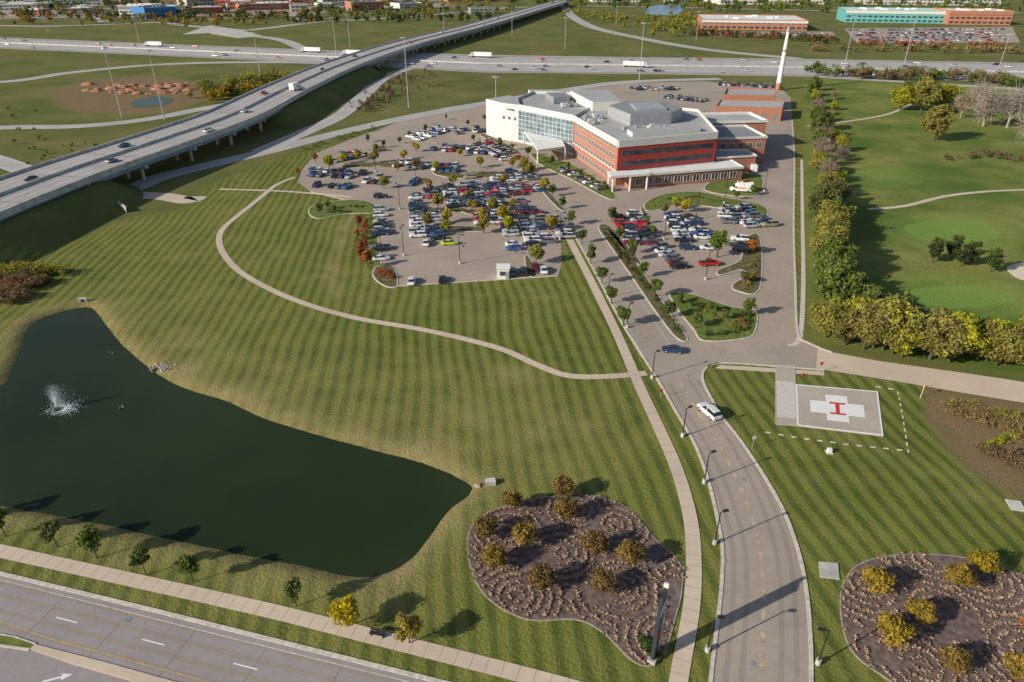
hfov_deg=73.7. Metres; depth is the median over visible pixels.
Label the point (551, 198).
planting island
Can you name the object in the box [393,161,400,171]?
parking lot tree
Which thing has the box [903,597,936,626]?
ornamental tree
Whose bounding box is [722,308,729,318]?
street tree
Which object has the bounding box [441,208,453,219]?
parking lot tree
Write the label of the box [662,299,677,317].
street tree
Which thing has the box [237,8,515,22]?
distant trees
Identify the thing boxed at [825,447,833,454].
utility box
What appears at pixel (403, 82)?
meadow brush
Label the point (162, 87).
dirt mounds
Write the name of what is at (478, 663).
sidewalk
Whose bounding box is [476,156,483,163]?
parking lot tree
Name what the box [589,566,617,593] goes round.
ornamental tree
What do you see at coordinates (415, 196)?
parked car
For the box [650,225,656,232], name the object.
street tree
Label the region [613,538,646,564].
ornamental tree
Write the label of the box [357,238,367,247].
red maple tree
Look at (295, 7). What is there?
warehouse building
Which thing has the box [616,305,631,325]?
street tree
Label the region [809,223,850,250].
broadleaf tree
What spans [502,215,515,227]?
parking lot tree
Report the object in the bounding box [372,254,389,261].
parked car
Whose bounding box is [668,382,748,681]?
tyre track
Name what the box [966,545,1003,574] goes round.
ornamental tree
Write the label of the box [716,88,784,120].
brick service building
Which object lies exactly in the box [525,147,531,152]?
street tree
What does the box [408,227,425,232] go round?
parked suv
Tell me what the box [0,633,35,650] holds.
median strip
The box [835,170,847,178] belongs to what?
broadleaf tree
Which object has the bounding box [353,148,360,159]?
parking lot tree
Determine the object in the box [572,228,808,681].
driveway road
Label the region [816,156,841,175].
broadleaf tree
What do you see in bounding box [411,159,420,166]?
parking lot tree
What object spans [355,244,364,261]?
red maple tree
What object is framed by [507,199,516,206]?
parking lot tree
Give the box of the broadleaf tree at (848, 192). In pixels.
[843,185,856,199]
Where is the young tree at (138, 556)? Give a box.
[128,545,149,574]
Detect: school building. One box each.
[836,7,945,23]
[933,8,1013,24]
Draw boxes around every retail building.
[15,8,51,15]
[46,0,105,5]
[63,6,96,14]
[71,4,98,11]
[131,5,176,18]
[177,0,214,5]
[190,5,223,13]
[228,0,252,9]
[314,2,331,8]
[317,0,415,3]
[390,1,422,8]
[443,0,508,1]
[854,0,1001,5]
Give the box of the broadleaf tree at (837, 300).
[827,296,850,312]
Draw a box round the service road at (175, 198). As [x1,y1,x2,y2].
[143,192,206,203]
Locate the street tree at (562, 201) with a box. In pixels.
[559,196,566,208]
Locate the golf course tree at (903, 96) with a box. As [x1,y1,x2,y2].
[889,86,915,109]
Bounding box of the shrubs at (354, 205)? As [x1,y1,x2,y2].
[316,204,372,210]
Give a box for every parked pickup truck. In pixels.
[308,170,319,176]
[341,182,352,189]
[357,169,366,174]
[370,242,390,250]
[371,228,391,235]
[423,185,439,190]
[426,226,446,232]
[455,181,470,186]
[472,141,484,145]
[481,138,494,142]
[491,185,507,189]
[491,217,502,224]
[493,152,506,157]
[499,221,518,225]
[509,189,525,195]
[513,154,524,158]
[527,208,543,214]
[556,231,575,238]
[557,219,568,224]
[623,237,642,245]
[674,235,693,242]
[688,225,708,230]
[690,228,710,234]
[697,258,720,266]
[717,212,730,217]
[730,240,750,246]
[736,215,752,221]
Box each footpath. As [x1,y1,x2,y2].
[216,177,646,378]
[219,189,352,197]
[787,159,805,345]
[806,103,910,125]
[867,189,1023,209]
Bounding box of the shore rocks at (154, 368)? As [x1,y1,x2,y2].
[149,361,176,372]
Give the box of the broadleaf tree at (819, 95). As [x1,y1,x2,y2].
[810,93,824,103]
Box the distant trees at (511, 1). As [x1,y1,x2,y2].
[34,0,1023,7]
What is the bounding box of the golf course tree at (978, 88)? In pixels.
[966,75,998,109]
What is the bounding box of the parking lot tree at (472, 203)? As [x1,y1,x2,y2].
[466,199,476,207]
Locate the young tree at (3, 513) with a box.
[0,507,6,536]
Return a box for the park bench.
[369,627,390,637]
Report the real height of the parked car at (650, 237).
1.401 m
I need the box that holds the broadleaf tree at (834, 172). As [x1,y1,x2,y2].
[817,171,840,178]
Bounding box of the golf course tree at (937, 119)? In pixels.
[920,103,955,140]
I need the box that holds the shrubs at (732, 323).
[704,309,746,330]
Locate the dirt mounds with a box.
[81,82,194,94]
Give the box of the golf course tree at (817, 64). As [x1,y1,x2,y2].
[812,61,822,70]
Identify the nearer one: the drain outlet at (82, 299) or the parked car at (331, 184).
the drain outlet at (82, 299)
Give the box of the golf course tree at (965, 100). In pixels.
[950,90,978,117]
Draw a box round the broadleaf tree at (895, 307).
[866,296,923,350]
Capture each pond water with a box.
[0,307,472,576]
[131,97,172,106]
[645,5,682,14]
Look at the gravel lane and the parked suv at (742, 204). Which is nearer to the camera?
the gravel lane
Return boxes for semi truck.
[144,41,162,46]
[300,47,320,52]
[341,50,359,53]
[468,52,491,57]
[623,61,649,67]
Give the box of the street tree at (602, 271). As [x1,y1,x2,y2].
[595,266,608,283]
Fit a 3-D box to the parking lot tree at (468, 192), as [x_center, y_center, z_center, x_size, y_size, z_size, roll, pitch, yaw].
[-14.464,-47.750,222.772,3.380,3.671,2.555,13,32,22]
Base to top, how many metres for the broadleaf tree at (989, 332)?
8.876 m
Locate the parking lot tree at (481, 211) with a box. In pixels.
[476,208,485,215]
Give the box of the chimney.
[775,27,790,89]
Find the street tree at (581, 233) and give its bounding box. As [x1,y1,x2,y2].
[577,229,587,243]
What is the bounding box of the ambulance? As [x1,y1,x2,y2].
[730,180,753,192]
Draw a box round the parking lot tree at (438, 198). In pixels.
[432,193,443,208]
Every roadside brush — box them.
[0,262,70,275]
[0,265,50,304]
[0,274,48,286]
[8,260,58,274]
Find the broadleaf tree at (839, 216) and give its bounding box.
[820,211,851,232]
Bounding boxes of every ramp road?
[0,22,155,25]
[0,61,317,82]
[0,78,721,189]
[0,103,221,128]
[157,8,504,30]
[165,6,504,21]
[251,63,447,151]
[258,36,331,61]
[515,6,1023,12]
[561,4,801,58]
[819,77,1021,89]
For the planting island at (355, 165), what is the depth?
262.25 m
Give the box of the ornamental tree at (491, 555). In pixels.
[478,542,508,569]
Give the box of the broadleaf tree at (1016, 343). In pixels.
[999,324,1023,364]
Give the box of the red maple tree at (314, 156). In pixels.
[312,152,318,162]
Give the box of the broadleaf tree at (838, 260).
[822,258,859,273]
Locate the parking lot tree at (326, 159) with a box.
[322,155,333,167]
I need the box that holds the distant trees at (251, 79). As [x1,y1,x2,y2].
[185,67,298,97]
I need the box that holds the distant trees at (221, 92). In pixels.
[203,79,273,101]
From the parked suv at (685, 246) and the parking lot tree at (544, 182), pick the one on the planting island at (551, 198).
the parking lot tree at (544, 182)
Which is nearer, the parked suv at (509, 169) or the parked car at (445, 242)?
the parked car at (445, 242)
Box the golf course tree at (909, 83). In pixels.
[903,74,925,104]
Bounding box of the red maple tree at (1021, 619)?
[1018,617,1023,631]
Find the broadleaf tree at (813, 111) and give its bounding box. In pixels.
[807,105,820,119]
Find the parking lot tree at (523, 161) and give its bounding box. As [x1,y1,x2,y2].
[519,157,528,167]
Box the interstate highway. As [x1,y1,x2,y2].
[0,37,1023,81]
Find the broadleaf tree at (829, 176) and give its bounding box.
[814,172,847,188]
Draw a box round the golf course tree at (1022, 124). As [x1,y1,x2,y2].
[1008,113,1023,142]
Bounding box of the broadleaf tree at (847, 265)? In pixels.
[835,258,869,281]
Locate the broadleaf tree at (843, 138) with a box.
[834,133,849,147]
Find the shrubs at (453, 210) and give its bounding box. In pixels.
[423,208,489,211]
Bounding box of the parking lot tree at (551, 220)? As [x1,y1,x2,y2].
[545,215,558,231]
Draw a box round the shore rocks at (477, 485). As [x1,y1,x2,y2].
[474,483,480,487]
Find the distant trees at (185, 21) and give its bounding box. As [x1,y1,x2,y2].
[1,2,510,26]
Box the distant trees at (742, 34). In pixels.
[693,28,834,40]
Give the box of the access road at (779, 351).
[706,339,1016,401]
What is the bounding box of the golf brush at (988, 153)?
[944,148,1023,160]
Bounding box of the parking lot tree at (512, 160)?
[508,156,515,164]
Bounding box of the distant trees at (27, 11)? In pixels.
[0,0,514,19]
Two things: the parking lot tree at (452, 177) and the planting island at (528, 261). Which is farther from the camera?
the parking lot tree at (452, 177)
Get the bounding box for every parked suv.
[308,166,316,171]
[311,180,321,187]
[315,167,324,171]
[336,167,344,172]
[337,173,346,177]
[343,169,352,172]
[348,153,356,158]
[360,151,367,156]
[361,176,371,183]
[372,222,389,226]
[372,225,389,229]
[373,192,387,198]
[373,205,388,210]
[373,211,387,217]
[375,172,383,179]
[405,134,415,137]
[405,162,413,167]
[407,178,415,185]
[408,201,422,206]
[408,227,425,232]
[409,198,422,202]
[409,204,422,208]
[409,215,419,219]
[409,217,424,222]
[409,230,426,237]
[418,164,426,169]
[425,188,438,192]
[425,190,438,194]
[428,223,441,227]
[429,146,437,150]
[429,229,445,235]
[430,130,440,134]
[442,188,456,193]
[444,195,459,200]
[445,165,453,171]
[452,162,459,166]
[452,167,460,172]
[458,185,472,189]
[458,188,471,192]
[463,173,476,178]
[467,147,474,153]
[467,184,479,188]
[469,196,483,200]
[470,201,484,206]
[472,191,481,196]
[472,212,488,217]
[480,149,486,154]
[481,181,495,185]
[484,190,498,195]
[490,212,504,217]
[498,147,509,150]
[498,190,507,194]
[499,156,510,160]
[502,226,518,231]
[504,168,517,172]
[508,185,521,190]
[509,267,515,275]
[513,174,522,178]
[514,204,530,209]
[515,208,527,213]
[518,216,532,220]
[518,219,533,224]
[520,222,535,229]
[520,266,527,275]
[523,232,537,237]
[524,235,540,241]
[526,175,538,180]
[530,213,546,218]
[533,184,547,188]
[534,222,551,229]
[538,232,555,238]
[555,228,573,233]
[574,174,586,179]
[582,178,594,183]
[594,184,608,189]
[613,218,630,224]
[615,222,631,226]
[617,224,634,230]
[622,231,638,236]
[622,235,639,239]
[626,209,643,214]
[628,212,643,217]
[636,224,649,229]
[637,227,655,233]
[651,241,668,248]
[664,213,679,217]
[665,216,682,221]
[667,219,684,224]
[668,222,685,227]
[670,226,686,230]
[678,243,697,250]
[682,213,698,218]
[685,219,702,225]
[720,217,737,223]
[731,212,747,217]
[731,234,748,241]
[732,244,750,251]
[734,203,750,208]
[738,206,754,211]
[743,209,759,214]
[743,221,759,228]
[747,211,763,218]
[756,217,771,223]
[760,220,777,227]
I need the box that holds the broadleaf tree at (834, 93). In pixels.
[830,91,837,99]
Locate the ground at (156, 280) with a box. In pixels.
[0,0,1023,681]
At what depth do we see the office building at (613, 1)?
1344.03 m
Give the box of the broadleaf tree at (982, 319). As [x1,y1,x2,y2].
[970,315,993,323]
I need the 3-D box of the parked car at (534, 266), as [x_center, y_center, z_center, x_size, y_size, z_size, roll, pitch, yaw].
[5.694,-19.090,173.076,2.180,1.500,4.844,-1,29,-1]
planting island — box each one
[308,199,375,218]
[340,162,417,168]
[372,145,386,152]
[372,264,397,287]
[408,207,465,213]
[432,171,504,178]
[447,226,484,231]
[461,209,520,215]
[480,134,519,153]
[524,255,537,277]
[530,153,615,199]
[542,191,564,211]
[598,224,687,341]
[611,232,640,264]
[640,206,651,225]
[643,191,768,216]
[669,292,757,341]
[704,173,763,195]
[716,233,762,293]
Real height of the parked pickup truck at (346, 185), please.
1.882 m
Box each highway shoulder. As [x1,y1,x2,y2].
[0,38,1023,64]
[0,47,993,79]
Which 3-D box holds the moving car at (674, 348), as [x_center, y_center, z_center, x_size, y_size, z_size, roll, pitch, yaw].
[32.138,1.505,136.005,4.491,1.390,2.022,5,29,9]
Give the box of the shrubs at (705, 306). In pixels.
[697,305,748,324]
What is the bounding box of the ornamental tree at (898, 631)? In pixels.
[876,610,916,649]
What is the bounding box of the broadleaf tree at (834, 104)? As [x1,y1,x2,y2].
[830,100,838,109]
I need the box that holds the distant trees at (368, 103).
[356,68,431,111]
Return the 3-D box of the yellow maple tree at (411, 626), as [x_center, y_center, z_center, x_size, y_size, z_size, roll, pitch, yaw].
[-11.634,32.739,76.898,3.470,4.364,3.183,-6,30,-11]
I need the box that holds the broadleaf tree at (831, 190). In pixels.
[808,180,845,214]
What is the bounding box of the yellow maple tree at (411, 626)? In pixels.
[393,612,422,642]
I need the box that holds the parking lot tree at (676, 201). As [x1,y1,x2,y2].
[672,196,681,208]
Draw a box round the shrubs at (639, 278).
[603,231,680,332]
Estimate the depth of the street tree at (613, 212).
202.54 m
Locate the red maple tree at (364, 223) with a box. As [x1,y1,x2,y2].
[362,219,367,231]
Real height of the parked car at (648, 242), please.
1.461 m
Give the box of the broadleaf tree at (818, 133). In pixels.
[811,128,831,146]
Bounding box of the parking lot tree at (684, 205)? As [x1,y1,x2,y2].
[680,199,692,212]
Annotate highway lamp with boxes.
[99,46,122,117]
[143,50,164,119]
[250,32,259,71]
[400,36,408,107]
[639,22,646,79]
[844,16,858,66]
[904,20,917,63]
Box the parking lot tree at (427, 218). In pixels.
[421,212,432,225]
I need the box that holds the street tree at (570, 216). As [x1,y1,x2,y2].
[567,210,575,224]
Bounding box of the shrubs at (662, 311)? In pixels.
[604,232,679,330]
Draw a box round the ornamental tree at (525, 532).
[511,517,539,545]
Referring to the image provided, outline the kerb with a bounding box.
[0,119,831,681]
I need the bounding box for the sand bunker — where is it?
[1007,262,1023,279]
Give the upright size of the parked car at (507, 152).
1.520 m
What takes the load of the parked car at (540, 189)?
on the parking lot pavement
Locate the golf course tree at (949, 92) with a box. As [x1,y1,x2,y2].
[931,83,963,104]
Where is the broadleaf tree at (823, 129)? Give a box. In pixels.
[812,125,831,136]
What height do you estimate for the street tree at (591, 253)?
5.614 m
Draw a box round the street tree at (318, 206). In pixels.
[315,203,322,213]
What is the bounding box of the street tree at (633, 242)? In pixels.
[629,239,638,247]
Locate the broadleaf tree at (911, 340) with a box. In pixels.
[890,321,927,357]
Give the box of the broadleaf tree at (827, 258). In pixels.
[813,253,850,275]
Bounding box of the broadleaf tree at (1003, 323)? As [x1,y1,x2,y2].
[974,317,1023,361]
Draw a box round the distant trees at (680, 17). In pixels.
[564,5,710,35]
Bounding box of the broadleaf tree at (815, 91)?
[810,89,822,97]
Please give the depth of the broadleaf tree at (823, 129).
287.07 m
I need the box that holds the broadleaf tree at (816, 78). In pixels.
[808,75,822,84]
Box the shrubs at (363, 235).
[357,213,367,262]
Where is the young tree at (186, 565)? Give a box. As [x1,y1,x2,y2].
[176,553,200,582]
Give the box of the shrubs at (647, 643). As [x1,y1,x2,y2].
[637,635,661,660]
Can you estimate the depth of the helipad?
119.07 m
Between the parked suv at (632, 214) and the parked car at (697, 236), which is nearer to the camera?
the parked car at (697, 236)
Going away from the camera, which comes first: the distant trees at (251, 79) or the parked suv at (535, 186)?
the parked suv at (535, 186)
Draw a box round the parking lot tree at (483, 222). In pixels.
[476,215,489,232]
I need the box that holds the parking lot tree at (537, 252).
[527,243,544,261]
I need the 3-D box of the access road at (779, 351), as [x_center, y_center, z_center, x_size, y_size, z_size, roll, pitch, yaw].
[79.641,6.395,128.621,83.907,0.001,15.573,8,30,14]
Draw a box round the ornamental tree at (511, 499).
[500,489,523,509]
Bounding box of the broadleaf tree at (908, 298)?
[892,290,926,313]
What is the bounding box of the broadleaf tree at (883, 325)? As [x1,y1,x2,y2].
[844,302,893,349]
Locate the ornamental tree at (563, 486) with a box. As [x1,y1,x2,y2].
[551,473,574,496]
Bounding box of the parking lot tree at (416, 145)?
[412,142,419,148]
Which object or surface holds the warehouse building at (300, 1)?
on the ground at (156, 280)
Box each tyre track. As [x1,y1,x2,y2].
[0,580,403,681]
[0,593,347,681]
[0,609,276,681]
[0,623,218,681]
[661,383,735,681]
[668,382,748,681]
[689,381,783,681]
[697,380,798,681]
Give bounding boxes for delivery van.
[288,81,301,90]
[750,163,757,171]
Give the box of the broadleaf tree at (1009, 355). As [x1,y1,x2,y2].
[985,325,1023,365]
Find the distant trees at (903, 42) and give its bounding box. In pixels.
[851,38,1007,46]
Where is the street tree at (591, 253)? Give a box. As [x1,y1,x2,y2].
[587,243,596,263]
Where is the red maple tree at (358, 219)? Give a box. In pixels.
[355,215,361,225]
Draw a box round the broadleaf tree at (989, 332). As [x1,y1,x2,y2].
[966,319,1012,360]
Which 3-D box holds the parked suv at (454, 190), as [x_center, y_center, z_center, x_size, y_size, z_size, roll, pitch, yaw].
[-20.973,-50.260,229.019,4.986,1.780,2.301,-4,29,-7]
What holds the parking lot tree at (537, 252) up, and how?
on the parking lot pavement
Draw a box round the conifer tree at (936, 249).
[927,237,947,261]
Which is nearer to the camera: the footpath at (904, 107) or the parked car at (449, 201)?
the parked car at (449, 201)
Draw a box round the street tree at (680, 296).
[677,292,683,302]
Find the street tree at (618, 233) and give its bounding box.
[615,226,626,240]
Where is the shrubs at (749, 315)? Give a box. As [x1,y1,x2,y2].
[678,300,754,335]
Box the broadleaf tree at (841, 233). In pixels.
[808,226,853,261]
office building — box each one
[117,3,161,16]
[162,4,181,13]
[214,0,229,6]
[345,0,383,10]
[468,7,492,13]
[589,0,639,1]
[697,14,807,30]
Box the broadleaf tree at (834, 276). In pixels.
[813,263,866,303]
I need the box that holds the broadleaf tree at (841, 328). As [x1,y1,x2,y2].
[830,308,866,344]
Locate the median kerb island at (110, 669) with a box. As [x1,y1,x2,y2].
[30,644,174,681]
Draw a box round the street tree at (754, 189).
[749,184,756,194]
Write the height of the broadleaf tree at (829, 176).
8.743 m
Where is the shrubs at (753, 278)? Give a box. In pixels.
[742,248,758,285]
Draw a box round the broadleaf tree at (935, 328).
[918,306,969,359]
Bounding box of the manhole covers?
[124,351,755,666]
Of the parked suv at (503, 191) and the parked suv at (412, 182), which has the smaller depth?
the parked suv at (503, 191)
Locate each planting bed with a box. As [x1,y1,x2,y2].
[467,495,683,666]
[840,553,1023,681]
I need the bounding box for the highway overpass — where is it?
[0,0,571,221]
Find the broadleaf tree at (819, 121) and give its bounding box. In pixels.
[810,115,832,131]
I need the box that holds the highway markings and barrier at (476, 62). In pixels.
[0,39,1023,78]
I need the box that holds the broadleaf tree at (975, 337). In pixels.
[938,311,989,362]
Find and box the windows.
[502,110,761,185]
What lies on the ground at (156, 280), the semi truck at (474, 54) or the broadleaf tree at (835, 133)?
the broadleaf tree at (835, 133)
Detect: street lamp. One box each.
[650,349,660,378]
[681,405,692,437]
[702,450,716,483]
[705,615,725,652]
[712,509,728,544]
[815,627,829,665]
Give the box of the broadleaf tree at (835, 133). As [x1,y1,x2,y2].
[828,127,840,138]
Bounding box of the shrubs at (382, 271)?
[376,268,394,278]
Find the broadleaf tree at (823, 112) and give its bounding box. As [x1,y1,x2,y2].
[812,108,835,122]
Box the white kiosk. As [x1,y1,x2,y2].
[496,263,509,278]
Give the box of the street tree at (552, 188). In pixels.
[548,184,556,192]
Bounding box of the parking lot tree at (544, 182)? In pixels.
[538,177,549,188]
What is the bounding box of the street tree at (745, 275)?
[740,270,750,281]
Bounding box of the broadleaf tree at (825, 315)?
[809,298,853,337]
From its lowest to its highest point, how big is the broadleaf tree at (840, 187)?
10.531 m
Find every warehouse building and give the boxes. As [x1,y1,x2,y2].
[0,0,42,1]
[0,2,56,10]
[106,0,119,4]
[235,1,293,10]
[289,3,307,11]
[290,0,306,3]
[319,0,339,5]
[703,0,824,3]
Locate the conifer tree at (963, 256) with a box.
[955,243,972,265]
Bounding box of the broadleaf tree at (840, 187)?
[814,182,846,199]
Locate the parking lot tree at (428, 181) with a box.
[422,178,431,185]
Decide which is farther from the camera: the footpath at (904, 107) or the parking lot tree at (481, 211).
the footpath at (904, 107)
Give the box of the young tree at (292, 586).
[282,576,301,606]
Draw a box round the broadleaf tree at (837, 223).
[815,221,845,234]
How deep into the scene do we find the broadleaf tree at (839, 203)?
194.65 m
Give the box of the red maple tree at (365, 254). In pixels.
[360,249,372,267]
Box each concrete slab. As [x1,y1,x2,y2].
[819,562,839,579]
[1005,499,1023,511]
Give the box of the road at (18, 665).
[0,575,429,681]
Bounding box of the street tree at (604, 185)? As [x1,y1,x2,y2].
[602,180,606,188]
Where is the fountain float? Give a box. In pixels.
[53,406,61,411]
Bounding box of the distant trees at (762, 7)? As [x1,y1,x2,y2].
[544,0,1020,11]
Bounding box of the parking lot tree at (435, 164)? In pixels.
[431,161,438,168]
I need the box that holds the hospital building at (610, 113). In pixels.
[486,89,766,188]
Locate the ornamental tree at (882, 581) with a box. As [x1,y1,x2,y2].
[861,565,897,594]
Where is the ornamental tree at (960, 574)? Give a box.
[942,562,978,587]
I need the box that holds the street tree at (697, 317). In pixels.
[691,311,703,326]
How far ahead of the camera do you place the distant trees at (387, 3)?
1158.49 m
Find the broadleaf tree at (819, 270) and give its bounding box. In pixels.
[814,261,845,285]
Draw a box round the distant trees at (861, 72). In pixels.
[844,65,1023,85]
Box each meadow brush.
[6,107,96,163]
[349,70,444,112]
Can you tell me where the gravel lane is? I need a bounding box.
[816,348,1023,402]
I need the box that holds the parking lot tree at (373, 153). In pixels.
[368,150,378,162]
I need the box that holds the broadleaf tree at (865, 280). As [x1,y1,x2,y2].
[835,273,875,296]
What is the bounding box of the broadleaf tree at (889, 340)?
[879,310,920,354]
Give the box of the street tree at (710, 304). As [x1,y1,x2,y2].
[706,300,715,312]
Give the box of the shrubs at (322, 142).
[301,125,381,149]
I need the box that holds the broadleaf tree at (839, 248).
[813,233,861,267]
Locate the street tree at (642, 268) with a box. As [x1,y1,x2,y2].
[638,262,649,277]
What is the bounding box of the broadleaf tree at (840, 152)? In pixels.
[833,142,850,161]
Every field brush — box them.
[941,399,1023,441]
[975,440,1023,471]
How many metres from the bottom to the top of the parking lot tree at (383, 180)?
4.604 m
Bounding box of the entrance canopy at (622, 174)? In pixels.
[607,170,650,191]
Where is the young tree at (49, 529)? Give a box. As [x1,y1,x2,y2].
[38,519,59,546]
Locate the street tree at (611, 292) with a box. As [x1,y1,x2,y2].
[605,285,618,303]
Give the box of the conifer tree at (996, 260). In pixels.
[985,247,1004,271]
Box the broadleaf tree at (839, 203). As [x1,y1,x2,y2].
[831,200,843,208]
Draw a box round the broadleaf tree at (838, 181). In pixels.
[817,178,846,193]
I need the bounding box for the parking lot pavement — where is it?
[298,81,804,357]
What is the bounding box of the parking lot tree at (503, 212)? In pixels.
[496,204,508,216]
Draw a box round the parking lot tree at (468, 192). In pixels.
[463,189,472,196]
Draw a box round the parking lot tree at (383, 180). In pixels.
[378,175,388,186]
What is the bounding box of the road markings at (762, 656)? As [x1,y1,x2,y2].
[0,2,1014,681]
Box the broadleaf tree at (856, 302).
[843,294,873,313]
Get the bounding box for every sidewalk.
[0,544,580,681]
[567,239,701,681]
[716,365,823,374]
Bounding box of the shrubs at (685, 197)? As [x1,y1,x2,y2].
[664,194,759,208]
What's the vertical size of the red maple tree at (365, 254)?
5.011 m
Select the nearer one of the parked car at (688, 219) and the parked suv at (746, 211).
the parked car at (688, 219)
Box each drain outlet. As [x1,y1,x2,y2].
[77,297,87,301]
[485,477,495,486]
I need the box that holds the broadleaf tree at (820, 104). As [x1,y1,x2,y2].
[810,96,824,108]
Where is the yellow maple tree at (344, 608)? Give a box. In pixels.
[327,594,359,627]
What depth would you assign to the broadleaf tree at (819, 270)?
156.12 m
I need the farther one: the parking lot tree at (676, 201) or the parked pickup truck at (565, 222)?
the parking lot tree at (676, 201)
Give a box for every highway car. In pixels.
[24,175,38,180]
[105,158,117,162]
[118,142,129,147]
[202,127,214,132]
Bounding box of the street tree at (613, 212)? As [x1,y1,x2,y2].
[607,206,617,221]
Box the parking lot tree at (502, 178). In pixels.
[498,173,509,182]
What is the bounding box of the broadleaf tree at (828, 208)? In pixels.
[812,199,856,228]
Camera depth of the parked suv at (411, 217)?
204.08 m
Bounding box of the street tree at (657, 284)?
[650,278,663,296]
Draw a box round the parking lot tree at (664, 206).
[660,203,668,212]
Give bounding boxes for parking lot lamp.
[454,232,463,263]
[556,210,565,239]
[704,246,712,279]
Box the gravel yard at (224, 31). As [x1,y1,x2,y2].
[182,25,261,37]
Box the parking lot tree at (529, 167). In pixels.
[524,161,535,172]
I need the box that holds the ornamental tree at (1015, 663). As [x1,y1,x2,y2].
[1001,651,1023,680]
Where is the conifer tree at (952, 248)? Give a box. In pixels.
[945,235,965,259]
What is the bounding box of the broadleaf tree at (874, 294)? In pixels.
[856,287,893,301]
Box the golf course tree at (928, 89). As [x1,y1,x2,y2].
[912,75,942,112]
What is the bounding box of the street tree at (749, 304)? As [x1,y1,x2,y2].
[743,297,757,313]
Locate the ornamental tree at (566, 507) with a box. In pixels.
[551,494,578,519]
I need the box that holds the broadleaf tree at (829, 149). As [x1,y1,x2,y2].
[814,142,836,154]
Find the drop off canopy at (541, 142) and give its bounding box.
[523,131,565,163]
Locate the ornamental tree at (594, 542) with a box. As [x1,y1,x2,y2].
[577,529,609,556]
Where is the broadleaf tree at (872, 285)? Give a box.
[848,281,886,298]
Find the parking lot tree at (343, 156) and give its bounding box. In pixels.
[338,152,347,162]
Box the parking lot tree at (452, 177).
[448,173,457,183]
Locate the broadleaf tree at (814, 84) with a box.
[806,79,822,93]
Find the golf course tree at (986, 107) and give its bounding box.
[962,81,1021,125]
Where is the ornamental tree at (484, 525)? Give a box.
[472,514,497,539]
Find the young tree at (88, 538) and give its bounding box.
[73,524,101,558]
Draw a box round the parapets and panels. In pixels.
[506,91,767,176]
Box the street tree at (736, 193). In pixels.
[733,190,739,198]
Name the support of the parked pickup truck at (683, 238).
on the parking lot pavement
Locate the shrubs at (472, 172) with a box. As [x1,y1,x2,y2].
[438,171,501,173]
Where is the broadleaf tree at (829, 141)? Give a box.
[807,134,836,151]
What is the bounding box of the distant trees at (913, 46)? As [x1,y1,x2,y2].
[808,41,1023,53]
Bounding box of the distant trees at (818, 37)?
[683,28,839,43]
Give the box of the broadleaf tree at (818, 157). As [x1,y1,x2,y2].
[808,149,836,174]
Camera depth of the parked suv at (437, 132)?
307.87 m
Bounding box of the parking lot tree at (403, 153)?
[399,150,407,156]
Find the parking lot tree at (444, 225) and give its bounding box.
[438,219,450,230]
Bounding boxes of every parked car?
[315,172,324,176]
[322,168,330,172]
[327,182,336,187]
[330,172,338,177]
[334,183,342,188]
[344,173,353,178]
[370,178,377,183]
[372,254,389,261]
[373,217,388,221]
[407,276,415,285]
[408,192,422,196]
[408,194,422,199]
[409,207,423,211]
[409,210,423,214]
[409,221,425,226]
[413,225,425,228]
[422,239,429,245]
[425,193,435,198]
[427,209,441,212]
[430,234,445,240]
[431,215,442,220]
[438,275,446,283]
[441,239,457,245]
[445,199,459,203]
[446,202,460,206]
[483,187,491,191]
[485,140,494,144]
[497,193,507,197]
[502,230,519,236]
[503,150,515,154]
[505,240,521,245]
[506,177,518,181]
[506,244,523,250]
[515,198,526,202]
[519,185,531,189]
[520,188,533,192]
[522,229,538,234]
[524,239,542,245]
[530,262,538,270]
[532,217,546,221]
[535,187,547,191]
[540,237,557,243]
[540,265,547,273]
[554,223,568,227]
[554,226,569,231]
[563,169,575,173]
[567,171,578,175]
[611,213,626,218]
[630,216,644,220]
[632,219,647,224]
[639,232,656,237]
[642,235,658,240]
[644,239,659,245]
[654,247,671,252]
[658,250,675,256]
[662,254,679,260]
[667,258,683,264]
[669,261,689,269]
[672,230,689,234]
[673,233,690,236]
[684,217,697,221]
[693,233,710,239]
[699,243,716,249]
[718,204,733,209]
[718,210,732,213]
[723,207,738,211]
[739,219,754,224]
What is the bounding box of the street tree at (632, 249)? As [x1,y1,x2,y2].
[628,245,636,259]
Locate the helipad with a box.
[766,364,908,452]
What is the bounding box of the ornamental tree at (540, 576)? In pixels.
[522,560,557,591]
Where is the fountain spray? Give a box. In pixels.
[44,383,81,414]
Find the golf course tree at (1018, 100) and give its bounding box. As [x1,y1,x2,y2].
[991,83,1023,127]
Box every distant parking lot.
[0,6,326,18]
[339,3,454,7]
[708,32,834,35]
[844,27,1019,42]
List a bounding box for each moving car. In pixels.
[662,344,684,353]
[697,402,722,420]
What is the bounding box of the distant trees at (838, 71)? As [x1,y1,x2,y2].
[804,61,1023,87]
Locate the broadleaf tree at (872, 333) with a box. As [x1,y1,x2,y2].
[859,301,895,348]
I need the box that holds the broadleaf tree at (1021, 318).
[1015,315,1023,325]
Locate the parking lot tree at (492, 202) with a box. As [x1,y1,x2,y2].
[487,196,498,207]
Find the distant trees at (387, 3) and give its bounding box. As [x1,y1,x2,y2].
[0,0,995,13]
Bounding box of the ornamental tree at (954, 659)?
[938,644,972,676]
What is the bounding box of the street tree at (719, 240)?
[709,229,730,257]

